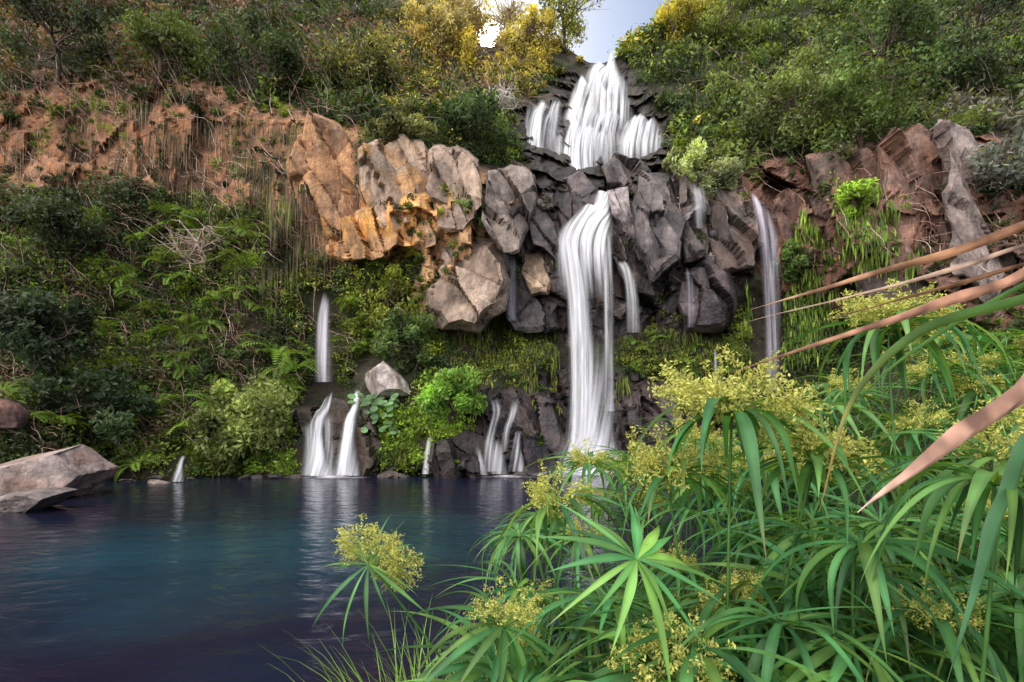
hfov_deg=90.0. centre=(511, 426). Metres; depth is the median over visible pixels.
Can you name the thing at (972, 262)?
dry reed leaf
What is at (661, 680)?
umbrella sedge
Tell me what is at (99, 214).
fern
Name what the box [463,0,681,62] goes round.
sky
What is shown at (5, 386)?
fern
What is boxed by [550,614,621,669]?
umbrella sedge
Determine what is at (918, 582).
umbrella sedge
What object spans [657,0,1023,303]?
tangled twigs
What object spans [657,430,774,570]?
umbrella sedge
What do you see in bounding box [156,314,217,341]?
fern
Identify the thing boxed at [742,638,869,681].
umbrella sedge
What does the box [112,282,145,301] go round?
fern
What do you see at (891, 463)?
umbrella sedge
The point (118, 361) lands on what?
fern
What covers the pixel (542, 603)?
umbrella sedge
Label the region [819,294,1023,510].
reed leaf
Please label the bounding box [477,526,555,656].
umbrella sedge
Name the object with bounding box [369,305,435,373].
shrub
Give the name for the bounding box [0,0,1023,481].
cliff
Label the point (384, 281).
fern
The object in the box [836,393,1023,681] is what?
umbrella sedge
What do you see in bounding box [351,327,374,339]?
fern
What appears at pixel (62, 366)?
fern
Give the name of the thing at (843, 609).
umbrella sedge
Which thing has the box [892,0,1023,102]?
tree
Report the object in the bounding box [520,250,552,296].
boulder
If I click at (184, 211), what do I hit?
fern
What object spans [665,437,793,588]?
umbrella sedge
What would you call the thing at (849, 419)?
umbrella sedge
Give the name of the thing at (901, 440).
umbrella sedge
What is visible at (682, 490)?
umbrella sedge
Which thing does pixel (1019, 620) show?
umbrella sedge
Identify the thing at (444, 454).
rock slab
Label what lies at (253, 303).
fern
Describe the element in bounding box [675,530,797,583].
umbrella sedge
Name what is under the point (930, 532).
umbrella sedge
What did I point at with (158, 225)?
fern
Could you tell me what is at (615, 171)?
rock slab
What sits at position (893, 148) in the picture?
rock slab
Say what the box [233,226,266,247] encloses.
fern
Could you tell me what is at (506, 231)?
rock slab
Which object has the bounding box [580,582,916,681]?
umbrella sedge
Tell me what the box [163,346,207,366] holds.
fern
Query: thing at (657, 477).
umbrella sedge
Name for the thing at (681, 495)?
umbrella sedge
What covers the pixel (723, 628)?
umbrella sedge
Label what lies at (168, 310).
fern
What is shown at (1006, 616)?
umbrella sedge
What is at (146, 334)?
fern
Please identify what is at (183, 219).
fern
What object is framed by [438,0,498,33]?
bare tree
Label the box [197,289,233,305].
fern
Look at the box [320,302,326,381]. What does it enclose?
waterfall
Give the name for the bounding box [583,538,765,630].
umbrella sedge
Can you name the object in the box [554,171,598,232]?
rock slab
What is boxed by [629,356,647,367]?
fern
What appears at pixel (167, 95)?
hanging vine
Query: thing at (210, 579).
water
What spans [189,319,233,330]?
fern
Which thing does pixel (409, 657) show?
grass tuft
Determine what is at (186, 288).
fern
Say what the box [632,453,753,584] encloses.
umbrella sedge
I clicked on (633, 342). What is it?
fern
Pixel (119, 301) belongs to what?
fern
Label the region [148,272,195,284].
fern
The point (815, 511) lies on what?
umbrella sedge
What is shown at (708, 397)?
umbrella sedge
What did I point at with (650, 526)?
umbrella sedge
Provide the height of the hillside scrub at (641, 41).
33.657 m
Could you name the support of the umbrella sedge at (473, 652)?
on the ground
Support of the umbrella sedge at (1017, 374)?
on the ground
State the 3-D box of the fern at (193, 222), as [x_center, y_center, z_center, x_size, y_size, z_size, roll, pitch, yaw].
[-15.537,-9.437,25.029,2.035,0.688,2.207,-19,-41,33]
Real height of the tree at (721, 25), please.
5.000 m
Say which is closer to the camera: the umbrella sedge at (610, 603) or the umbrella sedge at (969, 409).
the umbrella sedge at (610, 603)
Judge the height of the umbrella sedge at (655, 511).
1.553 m
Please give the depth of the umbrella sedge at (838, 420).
2.94 m
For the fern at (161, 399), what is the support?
on the cliff
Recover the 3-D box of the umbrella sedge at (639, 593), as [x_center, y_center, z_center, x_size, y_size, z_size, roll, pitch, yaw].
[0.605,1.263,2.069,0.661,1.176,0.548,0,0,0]
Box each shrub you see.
[0,182,107,264]
[0,284,107,384]
[14,360,160,444]
[131,190,252,282]
[180,372,301,473]
[356,262,429,336]
[366,97,437,144]
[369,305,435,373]
[415,357,487,426]
[439,73,511,149]
[461,195,485,234]
[481,69,524,118]
[662,133,707,182]
[697,154,744,200]
[769,238,817,284]
[833,177,883,218]
[964,119,1023,208]
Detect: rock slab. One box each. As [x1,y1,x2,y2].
[285,109,360,230]
[291,397,381,476]
[320,206,411,261]
[356,133,430,231]
[395,218,439,252]
[425,144,482,232]
[428,429,497,477]
[481,159,537,254]
[481,386,566,473]
[505,263,558,333]
[523,198,559,259]
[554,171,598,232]
[600,152,651,197]
[606,186,640,261]
[609,379,700,467]
[611,253,663,302]
[631,170,686,284]
[673,170,712,263]
[709,185,764,273]
[770,187,809,296]
[805,140,877,220]
[849,254,945,331]
[873,123,951,281]
[929,118,1015,302]
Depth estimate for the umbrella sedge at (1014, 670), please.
1.73 m
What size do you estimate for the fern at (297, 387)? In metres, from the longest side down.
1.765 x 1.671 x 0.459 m
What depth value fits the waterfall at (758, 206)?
22.68 m
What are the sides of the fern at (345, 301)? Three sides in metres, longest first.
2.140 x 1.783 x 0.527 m
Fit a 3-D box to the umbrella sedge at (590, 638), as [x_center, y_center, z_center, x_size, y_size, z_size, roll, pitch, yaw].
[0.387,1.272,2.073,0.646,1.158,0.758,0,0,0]
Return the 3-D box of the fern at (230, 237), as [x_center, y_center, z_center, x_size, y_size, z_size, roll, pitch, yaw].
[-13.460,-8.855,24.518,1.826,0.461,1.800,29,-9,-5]
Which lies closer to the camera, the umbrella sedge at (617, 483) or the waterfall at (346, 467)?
the umbrella sedge at (617, 483)
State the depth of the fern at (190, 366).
22.25 m
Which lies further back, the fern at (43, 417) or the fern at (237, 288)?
the fern at (237, 288)
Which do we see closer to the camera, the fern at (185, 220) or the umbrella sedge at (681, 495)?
the umbrella sedge at (681, 495)
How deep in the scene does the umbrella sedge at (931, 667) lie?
1.37 m
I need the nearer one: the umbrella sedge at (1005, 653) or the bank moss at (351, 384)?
the umbrella sedge at (1005, 653)
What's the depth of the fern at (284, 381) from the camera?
22.55 m
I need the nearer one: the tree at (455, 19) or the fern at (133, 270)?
the fern at (133, 270)
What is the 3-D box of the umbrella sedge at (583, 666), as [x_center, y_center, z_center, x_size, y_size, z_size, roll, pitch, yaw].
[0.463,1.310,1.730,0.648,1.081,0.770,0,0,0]
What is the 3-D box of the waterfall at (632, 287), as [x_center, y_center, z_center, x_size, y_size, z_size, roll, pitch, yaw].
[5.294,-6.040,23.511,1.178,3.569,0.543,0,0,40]
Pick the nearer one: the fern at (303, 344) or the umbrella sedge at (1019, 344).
the umbrella sedge at (1019, 344)
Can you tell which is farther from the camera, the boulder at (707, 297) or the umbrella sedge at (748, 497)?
the boulder at (707, 297)
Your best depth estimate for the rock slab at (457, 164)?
22.88 m
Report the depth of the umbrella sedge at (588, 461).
2.53 m
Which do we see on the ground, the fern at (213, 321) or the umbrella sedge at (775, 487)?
the umbrella sedge at (775, 487)
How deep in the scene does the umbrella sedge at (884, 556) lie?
1.77 m
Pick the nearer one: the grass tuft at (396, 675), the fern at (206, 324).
the grass tuft at (396, 675)
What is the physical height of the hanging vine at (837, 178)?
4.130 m
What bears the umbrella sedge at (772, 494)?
on the ground
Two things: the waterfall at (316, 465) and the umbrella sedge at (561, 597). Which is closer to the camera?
the umbrella sedge at (561, 597)
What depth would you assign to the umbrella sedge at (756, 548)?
2.15 m
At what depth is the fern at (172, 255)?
23.74 m
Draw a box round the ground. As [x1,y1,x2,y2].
[575,480,1022,679]
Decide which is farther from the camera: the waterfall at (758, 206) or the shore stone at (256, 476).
the waterfall at (758, 206)
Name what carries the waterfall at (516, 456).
attached to the cliff
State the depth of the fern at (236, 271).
23.99 m
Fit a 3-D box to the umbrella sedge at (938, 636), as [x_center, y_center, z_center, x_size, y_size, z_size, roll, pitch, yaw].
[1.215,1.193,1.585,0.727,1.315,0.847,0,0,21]
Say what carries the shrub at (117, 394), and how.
on the cliff
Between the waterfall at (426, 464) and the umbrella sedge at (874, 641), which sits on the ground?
the umbrella sedge at (874, 641)
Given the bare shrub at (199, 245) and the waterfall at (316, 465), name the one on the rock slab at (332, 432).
the waterfall at (316, 465)
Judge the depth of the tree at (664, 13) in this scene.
34.26 m
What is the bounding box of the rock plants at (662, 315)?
[0,63,1023,367]
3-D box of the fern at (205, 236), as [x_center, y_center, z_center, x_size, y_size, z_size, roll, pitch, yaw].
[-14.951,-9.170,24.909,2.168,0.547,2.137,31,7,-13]
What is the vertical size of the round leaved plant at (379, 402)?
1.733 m
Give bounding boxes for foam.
[317,475,346,477]
[545,471,613,475]
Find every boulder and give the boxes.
[0,399,29,428]
[0,444,117,496]
[0,487,77,512]
[147,479,169,483]
[365,361,409,398]
[421,235,510,334]
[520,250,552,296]
[677,259,739,335]
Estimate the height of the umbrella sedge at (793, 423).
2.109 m
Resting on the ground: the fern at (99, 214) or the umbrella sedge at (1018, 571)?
the umbrella sedge at (1018, 571)
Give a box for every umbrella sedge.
[312,513,453,674]
[374,604,577,681]
[400,575,574,681]
[401,594,522,681]
[406,603,720,681]
[423,613,568,681]
[433,560,560,658]
[454,654,576,681]
[466,510,588,597]
[469,576,611,668]
[474,622,600,677]
[477,506,601,679]
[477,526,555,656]
[480,458,653,666]
[481,505,589,670]
[481,519,601,581]
[483,661,593,681]
[486,572,685,679]
[501,586,610,679]
[520,437,655,667]
[521,515,645,615]
[526,547,644,653]
[528,662,602,680]
[534,603,785,681]
[538,594,723,679]
[538,600,661,672]
[539,500,730,681]
[541,594,747,681]
[545,673,704,681]
[547,593,722,672]
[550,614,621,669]
[563,450,686,664]
[564,478,670,666]
[566,491,705,580]
[574,665,647,679]
[577,414,773,618]
[578,445,663,607]
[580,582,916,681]
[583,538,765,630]
[587,581,668,604]
[589,584,745,655]
[590,639,782,681]
[591,443,690,549]
[593,574,723,646]
[604,581,802,680]
[607,478,705,589]
[619,644,782,680]
[620,411,743,567]
[621,496,753,566]
[628,343,967,642]
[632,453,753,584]
[634,570,741,621]
[637,567,733,606]
[637,567,790,675]
[641,445,740,583]
[655,468,781,558]
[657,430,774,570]
[659,456,786,587]
[662,507,872,637]
[662,580,779,654]
[663,588,789,668]
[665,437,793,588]
[669,490,820,603]
[671,583,965,681]
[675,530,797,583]
[682,488,824,557]
[684,507,771,595]
[684,509,867,622]
[687,528,929,681]
[688,560,982,681]
[695,442,877,539]
[695,526,821,597]
[700,590,909,653]
[705,396,937,615]
[705,671,758,681]
[712,465,807,537]
[716,556,1015,666]
[717,430,843,576]
[718,619,957,681]
[720,420,772,552]
[720,423,874,519]
[726,437,864,525]
[731,599,943,681]
[732,422,849,600]
[742,471,896,515]
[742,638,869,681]
[743,476,867,527]
[743,559,903,632]
[748,391,887,508]
[749,486,898,560]
[752,516,1023,676]
[753,533,954,632]
[755,514,919,581]
[760,525,926,634]
[760,654,949,681]
[765,491,1005,622]
[766,278,1019,630]
[768,428,869,496]
[770,491,903,530]
[777,634,954,681]
[778,587,1010,681]
[780,628,911,672]
[782,467,1013,601]
[785,383,941,502]
[786,455,1023,681]
[789,415,883,490]
[795,366,905,506]
[817,576,1023,681]
[821,592,954,675]
[828,448,954,527]
[828,454,989,550]
[830,446,966,517]
[832,338,971,517]
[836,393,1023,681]
[840,380,1023,666]
[840,608,953,676]
[846,402,993,535]
[848,596,1021,681]
[855,491,951,537]
[856,345,1023,590]
[858,432,944,578]
[861,662,944,681]
[863,418,959,518]
[866,416,979,512]
[868,490,1013,674]
[870,524,1022,650]
[871,324,996,476]
[872,630,1016,681]
[877,352,1023,677]
[881,524,1005,628]
[882,546,952,605]
[883,416,1005,670]
[884,332,1023,540]
[891,329,1022,663]
[891,437,998,681]
[893,544,1014,643]
[893,574,1023,681]
[894,494,1009,623]
[899,495,1018,667]
[903,589,1018,681]
[908,569,998,629]
[908,605,1012,673]
[910,567,1023,681]
[912,449,1023,487]
[913,332,1023,453]
[913,356,1020,540]
[914,395,1023,474]
[917,635,1018,681]
[927,611,1015,679]
[932,492,1014,629]
[934,383,1023,468]
[935,399,1023,417]
[944,535,1023,590]
[951,542,1023,608]
[962,427,1023,488]
[967,372,1022,560]
[973,606,1023,681]
[976,328,1023,371]
[1001,361,1023,377]
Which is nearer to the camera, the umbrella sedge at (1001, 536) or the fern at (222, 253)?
the umbrella sedge at (1001, 536)
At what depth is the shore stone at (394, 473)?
20.11 m
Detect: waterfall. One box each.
[174,457,183,481]
[308,396,330,475]
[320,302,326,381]
[337,393,358,475]
[423,441,429,473]
[480,414,511,473]
[515,435,521,471]
[526,54,659,169]
[560,191,610,471]
[622,264,635,312]
[755,197,770,275]
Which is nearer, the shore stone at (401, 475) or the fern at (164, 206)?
the shore stone at (401, 475)
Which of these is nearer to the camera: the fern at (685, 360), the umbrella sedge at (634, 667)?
the umbrella sedge at (634, 667)
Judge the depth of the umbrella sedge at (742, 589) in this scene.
1.64 m
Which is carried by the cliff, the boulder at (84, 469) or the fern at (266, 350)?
the fern at (266, 350)
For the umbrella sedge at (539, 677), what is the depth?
1.39 m
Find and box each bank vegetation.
[0,142,454,478]
[402,276,1023,445]
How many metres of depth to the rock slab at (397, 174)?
23.38 m
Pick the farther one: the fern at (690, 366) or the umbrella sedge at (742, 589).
the fern at (690, 366)
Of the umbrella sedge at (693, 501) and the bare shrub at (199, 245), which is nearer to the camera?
the umbrella sedge at (693, 501)
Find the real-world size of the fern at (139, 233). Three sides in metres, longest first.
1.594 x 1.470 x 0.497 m
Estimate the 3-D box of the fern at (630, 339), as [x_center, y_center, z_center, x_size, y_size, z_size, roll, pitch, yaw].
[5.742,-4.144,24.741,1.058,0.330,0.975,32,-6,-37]
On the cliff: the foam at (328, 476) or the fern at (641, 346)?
the fern at (641, 346)
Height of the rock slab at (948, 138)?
8.823 m
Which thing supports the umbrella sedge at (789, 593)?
on the ground
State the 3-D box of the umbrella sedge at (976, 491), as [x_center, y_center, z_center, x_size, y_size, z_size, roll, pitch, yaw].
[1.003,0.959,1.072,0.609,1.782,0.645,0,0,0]
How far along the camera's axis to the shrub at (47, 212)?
22.60 m
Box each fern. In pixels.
[0,381,27,396]
[6,374,82,406]
[6,388,57,407]
[21,363,72,370]
[29,410,53,422]
[30,411,88,436]
[42,415,86,430]
[60,362,96,373]
[68,239,106,250]
[77,259,121,270]
[79,206,112,226]
[82,212,114,230]
[85,319,123,341]
[89,357,133,370]
[94,296,131,309]
[99,277,143,290]
[106,456,129,474]
[107,261,140,280]
[107,271,139,287]
[109,265,147,271]
[109,412,156,431]
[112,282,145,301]
[114,448,168,480]
[117,443,148,455]
[124,231,158,246]
[125,327,161,345]
[128,299,162,311]
[132,381,163,391]
[134,301,179,318]
[134,394,181,413]
[135,250,174,266]
[143,220,173,232]
[147,228,174,239]
[147,256,177,266]
[148,200,179,216]
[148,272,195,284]
[150,306,175,322]
[151,305,174,318]
[151,352,193,372]
[155,245,189,261]
[155,251,196,260]
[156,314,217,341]
[156,320,194,343]
[161,226,195,232]
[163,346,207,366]
[163,358,199,379]
[165,414,231,436]
[166,215,207,234]
[168,215,204,235]
[171,206,198,220]
[171,213,205,231]
[172,445,203,461]
[173,311,202,323]
[176,284,203,294]
[177,208,208,232]
[177,332,226,345]
[180,392,222,412]
[181,223,217,249]
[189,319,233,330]
[192,317,229,332]
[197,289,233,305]
[199,247,237,267]
[203,369,236,383]
[207,375,239,381]
[210,461,247,473]
[212,218,261,238]
[213,227,241,247]
[218,249,266,271]
[219,235,245,249]
[222,257,255,278]
[222,312,253,328]
[223,285,263,298]
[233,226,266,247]
[235,334,320,368]
[236,294,270,320]
[251,346,287,362]
[253,347,281,352]
[258,356,327,378]
[271,379,306,397]
[276,378,295,387]
[287,336,311,352]
[333,289,360,314]
[335,295,369,309]
[341,341,370,352]
[343,343,373,358]
[347,316,374,331]
[348,337,374,351]
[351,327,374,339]
[366,258,390,271]
[369,275,400,294]
[401,246,425,261]
[407,289,426,307]
[620,335,639,343]
[623,338,643,343]
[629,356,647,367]
[635,343,658,353]
[648,334,666,341]
[673,358,695,362]
[683,364,703,377]
[718,367,738,375]
[720,341,743,354]
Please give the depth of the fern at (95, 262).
23.50 m
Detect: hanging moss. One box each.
[377,390,561,467]
[427,325,752,403]
[737,174,922,373]
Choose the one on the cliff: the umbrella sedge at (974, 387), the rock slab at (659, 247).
the rock slab at (659, 247)
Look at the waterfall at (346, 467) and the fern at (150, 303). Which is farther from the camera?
the fern at (150, 303)
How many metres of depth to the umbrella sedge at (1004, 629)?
1.46 m
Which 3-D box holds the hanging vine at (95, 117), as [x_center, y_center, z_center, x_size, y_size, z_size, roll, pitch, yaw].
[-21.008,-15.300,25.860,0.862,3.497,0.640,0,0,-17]
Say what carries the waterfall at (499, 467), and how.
on the cliff
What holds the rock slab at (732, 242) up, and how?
on the cliff
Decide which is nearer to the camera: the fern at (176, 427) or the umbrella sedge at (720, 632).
the umbrella sedge at (720, 632)
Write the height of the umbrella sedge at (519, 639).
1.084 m
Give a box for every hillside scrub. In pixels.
[0,0,505,125]
[350,7,584,164]
[607,0,1023,200]
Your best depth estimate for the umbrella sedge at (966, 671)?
1.94 m
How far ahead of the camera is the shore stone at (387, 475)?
19.96 m
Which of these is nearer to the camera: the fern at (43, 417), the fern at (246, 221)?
the fern at (43, 417)
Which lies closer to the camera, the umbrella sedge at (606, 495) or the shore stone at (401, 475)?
the umbrella sedge at (606, 495)
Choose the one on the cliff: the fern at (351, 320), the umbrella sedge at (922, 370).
the fern at (351, 320)
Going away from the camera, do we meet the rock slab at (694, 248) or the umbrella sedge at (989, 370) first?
the umbrella sedge at (989, 370)
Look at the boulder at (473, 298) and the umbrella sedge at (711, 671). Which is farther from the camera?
the boulder at (473, 298)
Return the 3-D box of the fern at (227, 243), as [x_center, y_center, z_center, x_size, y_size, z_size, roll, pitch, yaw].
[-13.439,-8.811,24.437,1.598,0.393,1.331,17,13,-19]
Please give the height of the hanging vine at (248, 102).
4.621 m
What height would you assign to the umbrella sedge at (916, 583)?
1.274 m
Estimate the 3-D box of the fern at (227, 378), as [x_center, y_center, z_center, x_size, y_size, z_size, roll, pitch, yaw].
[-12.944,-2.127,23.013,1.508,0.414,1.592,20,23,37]
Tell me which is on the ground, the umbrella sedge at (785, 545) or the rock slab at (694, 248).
the umbrella sedge at (785, 545)
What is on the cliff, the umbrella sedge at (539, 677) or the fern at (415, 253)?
the fern at (415, 253)
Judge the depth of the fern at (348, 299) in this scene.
23.77 m
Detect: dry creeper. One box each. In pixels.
[0,71,374,291]
[211,121,306,329]
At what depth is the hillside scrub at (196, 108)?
28.48 m
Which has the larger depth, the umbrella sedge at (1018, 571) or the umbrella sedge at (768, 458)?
the umbrella sedge at (768, 458)
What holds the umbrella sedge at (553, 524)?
on the ground
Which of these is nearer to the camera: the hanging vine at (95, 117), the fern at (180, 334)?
the fern at (180, 334)
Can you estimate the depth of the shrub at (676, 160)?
23.88 m
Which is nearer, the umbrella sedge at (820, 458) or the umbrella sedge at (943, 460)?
the umbrella sedge at (820, 458)
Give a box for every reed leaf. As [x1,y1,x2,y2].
[730,267,1023,372]
[741,243,1023,323]
[753,221,1023,308]
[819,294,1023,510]
[820,262,1023,322]
[853,282,1023,404]
[857,373,1023,512]
[947,433,1023,681]
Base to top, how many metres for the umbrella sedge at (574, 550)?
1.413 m
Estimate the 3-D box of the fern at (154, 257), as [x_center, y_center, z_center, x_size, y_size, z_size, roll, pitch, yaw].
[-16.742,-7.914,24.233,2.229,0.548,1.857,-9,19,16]
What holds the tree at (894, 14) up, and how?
on the cliff
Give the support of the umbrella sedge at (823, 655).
on the ground
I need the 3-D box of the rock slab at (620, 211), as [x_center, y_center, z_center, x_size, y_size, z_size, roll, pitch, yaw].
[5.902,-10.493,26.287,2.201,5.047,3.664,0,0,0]
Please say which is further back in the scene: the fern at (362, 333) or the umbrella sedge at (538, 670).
the fern at (362, 333)
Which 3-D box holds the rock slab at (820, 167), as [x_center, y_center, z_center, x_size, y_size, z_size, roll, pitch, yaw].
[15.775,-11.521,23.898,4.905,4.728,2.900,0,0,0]
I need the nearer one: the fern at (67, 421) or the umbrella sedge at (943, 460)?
the umbrella sedge at (943, 460)
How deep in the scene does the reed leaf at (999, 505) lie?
0.90 m
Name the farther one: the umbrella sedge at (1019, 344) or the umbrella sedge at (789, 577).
the umbrella sedge at (1019, 344)
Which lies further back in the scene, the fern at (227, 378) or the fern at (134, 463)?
the fern at (227, 378)
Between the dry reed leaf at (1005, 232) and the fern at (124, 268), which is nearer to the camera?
the dry reed leaf at (1005, 232)
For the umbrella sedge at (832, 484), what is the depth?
2.58 m
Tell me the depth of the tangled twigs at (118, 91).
26.35 m
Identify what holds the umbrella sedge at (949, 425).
on the ground
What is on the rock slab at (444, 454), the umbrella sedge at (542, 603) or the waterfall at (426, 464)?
the waterfall at (426, 464)
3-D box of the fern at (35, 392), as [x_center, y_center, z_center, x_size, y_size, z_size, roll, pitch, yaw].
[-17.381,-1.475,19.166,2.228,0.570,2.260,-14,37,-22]
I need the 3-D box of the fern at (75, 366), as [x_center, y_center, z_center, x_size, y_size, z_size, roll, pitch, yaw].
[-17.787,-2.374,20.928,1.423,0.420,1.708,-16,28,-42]
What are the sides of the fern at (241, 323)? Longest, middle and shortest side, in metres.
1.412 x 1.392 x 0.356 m
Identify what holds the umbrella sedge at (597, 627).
on the ground
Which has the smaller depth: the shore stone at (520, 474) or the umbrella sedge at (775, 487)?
the umbrella sedge at (775, 487)
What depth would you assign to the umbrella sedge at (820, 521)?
2.19 m
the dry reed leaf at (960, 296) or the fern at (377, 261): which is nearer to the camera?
the dry reed leaf at (960, 296)
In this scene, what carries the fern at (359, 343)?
on the cliff
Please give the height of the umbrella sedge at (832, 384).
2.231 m
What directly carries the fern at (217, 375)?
on the cliff
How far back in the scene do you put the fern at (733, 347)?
24.27 m
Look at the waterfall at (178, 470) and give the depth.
18.30 m
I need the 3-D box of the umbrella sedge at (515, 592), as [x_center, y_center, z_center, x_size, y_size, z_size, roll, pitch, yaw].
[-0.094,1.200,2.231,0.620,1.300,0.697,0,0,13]
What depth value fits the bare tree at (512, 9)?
35.16 m
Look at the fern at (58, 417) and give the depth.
18.12 m
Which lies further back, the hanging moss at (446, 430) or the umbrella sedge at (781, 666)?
the hanging moss at (446, 430)
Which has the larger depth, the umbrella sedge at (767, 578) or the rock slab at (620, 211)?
the rock slab at (620, 211)
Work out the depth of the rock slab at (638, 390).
23.33 m
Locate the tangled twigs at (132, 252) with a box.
[0,110,390,477]
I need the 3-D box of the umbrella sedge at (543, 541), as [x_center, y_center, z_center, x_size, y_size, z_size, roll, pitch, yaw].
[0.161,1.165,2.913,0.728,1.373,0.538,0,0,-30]
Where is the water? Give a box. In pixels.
[0,469,917,681]
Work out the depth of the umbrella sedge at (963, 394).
3.47 m
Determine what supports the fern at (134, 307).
on the cliff
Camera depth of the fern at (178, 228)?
24.52 m
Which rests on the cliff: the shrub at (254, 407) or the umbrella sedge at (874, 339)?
the shrub at (254, 407)
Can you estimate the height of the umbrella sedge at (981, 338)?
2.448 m
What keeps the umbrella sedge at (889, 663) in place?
on the ground
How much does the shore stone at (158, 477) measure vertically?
0.376 m
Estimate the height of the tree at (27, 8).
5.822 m
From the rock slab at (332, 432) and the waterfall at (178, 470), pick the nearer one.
the waterfall at (178, 470)
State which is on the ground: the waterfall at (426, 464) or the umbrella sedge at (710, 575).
the umbrella sedge at (710, 575)
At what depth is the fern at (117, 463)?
19.66 m
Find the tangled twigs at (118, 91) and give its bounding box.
[0,0,570,153]
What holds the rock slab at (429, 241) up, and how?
on the cliff
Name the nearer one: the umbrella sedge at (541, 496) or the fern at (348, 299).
the umbrella sedge at (541, 496)
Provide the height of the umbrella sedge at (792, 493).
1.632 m
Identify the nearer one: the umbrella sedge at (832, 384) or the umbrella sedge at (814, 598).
the umbrella sedge at (814, 598)
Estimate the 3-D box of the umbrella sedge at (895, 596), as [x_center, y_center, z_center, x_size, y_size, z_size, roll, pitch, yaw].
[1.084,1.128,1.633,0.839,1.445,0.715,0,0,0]
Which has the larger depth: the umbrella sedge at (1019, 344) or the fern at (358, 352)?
the fern at (358, 352)
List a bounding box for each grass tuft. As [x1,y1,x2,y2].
[259,596,483,681]
[314,615,557,681]
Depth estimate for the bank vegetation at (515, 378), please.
23.82 m
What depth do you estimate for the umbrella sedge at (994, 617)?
1.81 m
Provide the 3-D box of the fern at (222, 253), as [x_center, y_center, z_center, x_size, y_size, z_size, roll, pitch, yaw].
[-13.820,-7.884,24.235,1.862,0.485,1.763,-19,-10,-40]
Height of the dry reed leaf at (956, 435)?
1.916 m
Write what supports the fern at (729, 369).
on the cliff
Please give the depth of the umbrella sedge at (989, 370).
2.60 m
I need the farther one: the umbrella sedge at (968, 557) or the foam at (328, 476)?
the foam at (328, 476)
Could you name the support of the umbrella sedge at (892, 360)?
on the ground
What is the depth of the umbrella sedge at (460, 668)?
1.67 m
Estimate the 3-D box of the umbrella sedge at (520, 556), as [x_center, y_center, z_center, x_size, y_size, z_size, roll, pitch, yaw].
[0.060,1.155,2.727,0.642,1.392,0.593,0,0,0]
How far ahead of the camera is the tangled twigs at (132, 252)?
23.81 m
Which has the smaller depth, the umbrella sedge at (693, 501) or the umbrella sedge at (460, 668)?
the umbrella sedge at (460, 668)
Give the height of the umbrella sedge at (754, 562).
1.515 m
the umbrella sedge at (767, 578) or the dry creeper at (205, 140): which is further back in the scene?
the dry creeper at (205, 140)
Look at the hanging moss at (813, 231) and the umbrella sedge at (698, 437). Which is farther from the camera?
the hanging moss at (813, 231)
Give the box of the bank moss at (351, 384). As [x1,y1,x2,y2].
[147,359,489,476]
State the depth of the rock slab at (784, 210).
24.07 m
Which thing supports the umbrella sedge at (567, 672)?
on the ground
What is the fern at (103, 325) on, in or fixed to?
on the cliff
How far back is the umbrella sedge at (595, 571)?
2.50 m
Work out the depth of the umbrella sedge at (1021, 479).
2.22 m
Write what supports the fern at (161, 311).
on the cliff
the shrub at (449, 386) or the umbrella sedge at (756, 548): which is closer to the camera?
the umbrella sedge at (756, 548)
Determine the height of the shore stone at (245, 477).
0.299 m
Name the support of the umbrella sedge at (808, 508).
on the ground
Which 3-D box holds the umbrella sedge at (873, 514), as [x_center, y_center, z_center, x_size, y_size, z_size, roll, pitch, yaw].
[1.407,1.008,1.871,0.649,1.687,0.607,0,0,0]
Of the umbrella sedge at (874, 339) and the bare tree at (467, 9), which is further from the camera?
the bare tree at (467, 9)
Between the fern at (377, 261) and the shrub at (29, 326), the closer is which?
the shrub at (29, 326)
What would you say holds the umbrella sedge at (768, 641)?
on the ground
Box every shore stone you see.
[143,475,162,480]
[238,475,250,478]
[251,474,262,478]
[268,473,282,478]
[284,474,301,477]
[377,473,393,477]
[382,470,397,477]
[397,473,409,477]
[513,471,531,476]
[517,471,533,476]
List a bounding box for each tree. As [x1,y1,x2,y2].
[0,0,124,87]
[112,1,215,83]
[190,4,323,90]
[312,17,406,95]
[394,0,469,61]
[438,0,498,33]
[480,0,532,41]
[502,3,559,56]
[534,0,604,51]
[654,0,717,46]
[680,0,750,49]
[732,30,850,155]
[807,41,940,163]
[818,0,997,102]
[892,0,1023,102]
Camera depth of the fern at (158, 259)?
23.88 m
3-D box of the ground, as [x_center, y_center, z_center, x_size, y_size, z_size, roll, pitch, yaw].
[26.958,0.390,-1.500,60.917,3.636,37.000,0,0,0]
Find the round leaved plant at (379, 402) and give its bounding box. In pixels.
[347,393,399,434]
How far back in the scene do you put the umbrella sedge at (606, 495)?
2.95 m
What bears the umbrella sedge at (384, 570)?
on the ground
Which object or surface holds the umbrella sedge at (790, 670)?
on the ground
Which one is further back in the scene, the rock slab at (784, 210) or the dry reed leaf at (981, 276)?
the rock slab at (784, 210)
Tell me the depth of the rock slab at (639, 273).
24.88 m
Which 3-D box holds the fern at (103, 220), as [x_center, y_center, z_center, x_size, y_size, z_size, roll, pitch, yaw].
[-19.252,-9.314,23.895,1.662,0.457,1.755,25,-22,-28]
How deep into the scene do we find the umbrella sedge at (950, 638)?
1.35 m
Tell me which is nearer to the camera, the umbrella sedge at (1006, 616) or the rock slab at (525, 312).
the umbrella sedge at (1006, 616)
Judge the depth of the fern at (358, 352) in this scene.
23.91 m
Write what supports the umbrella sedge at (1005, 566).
on the ground
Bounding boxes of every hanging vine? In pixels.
[35,96,55,153]
[85,89,104,157]
[160,82,173,104]
[226,114,240,181]
[239,96,255,163]
[281,123,302,176]
[827,171,846,260]
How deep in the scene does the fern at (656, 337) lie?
23.99 m
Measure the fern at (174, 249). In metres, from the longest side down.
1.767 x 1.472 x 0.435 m

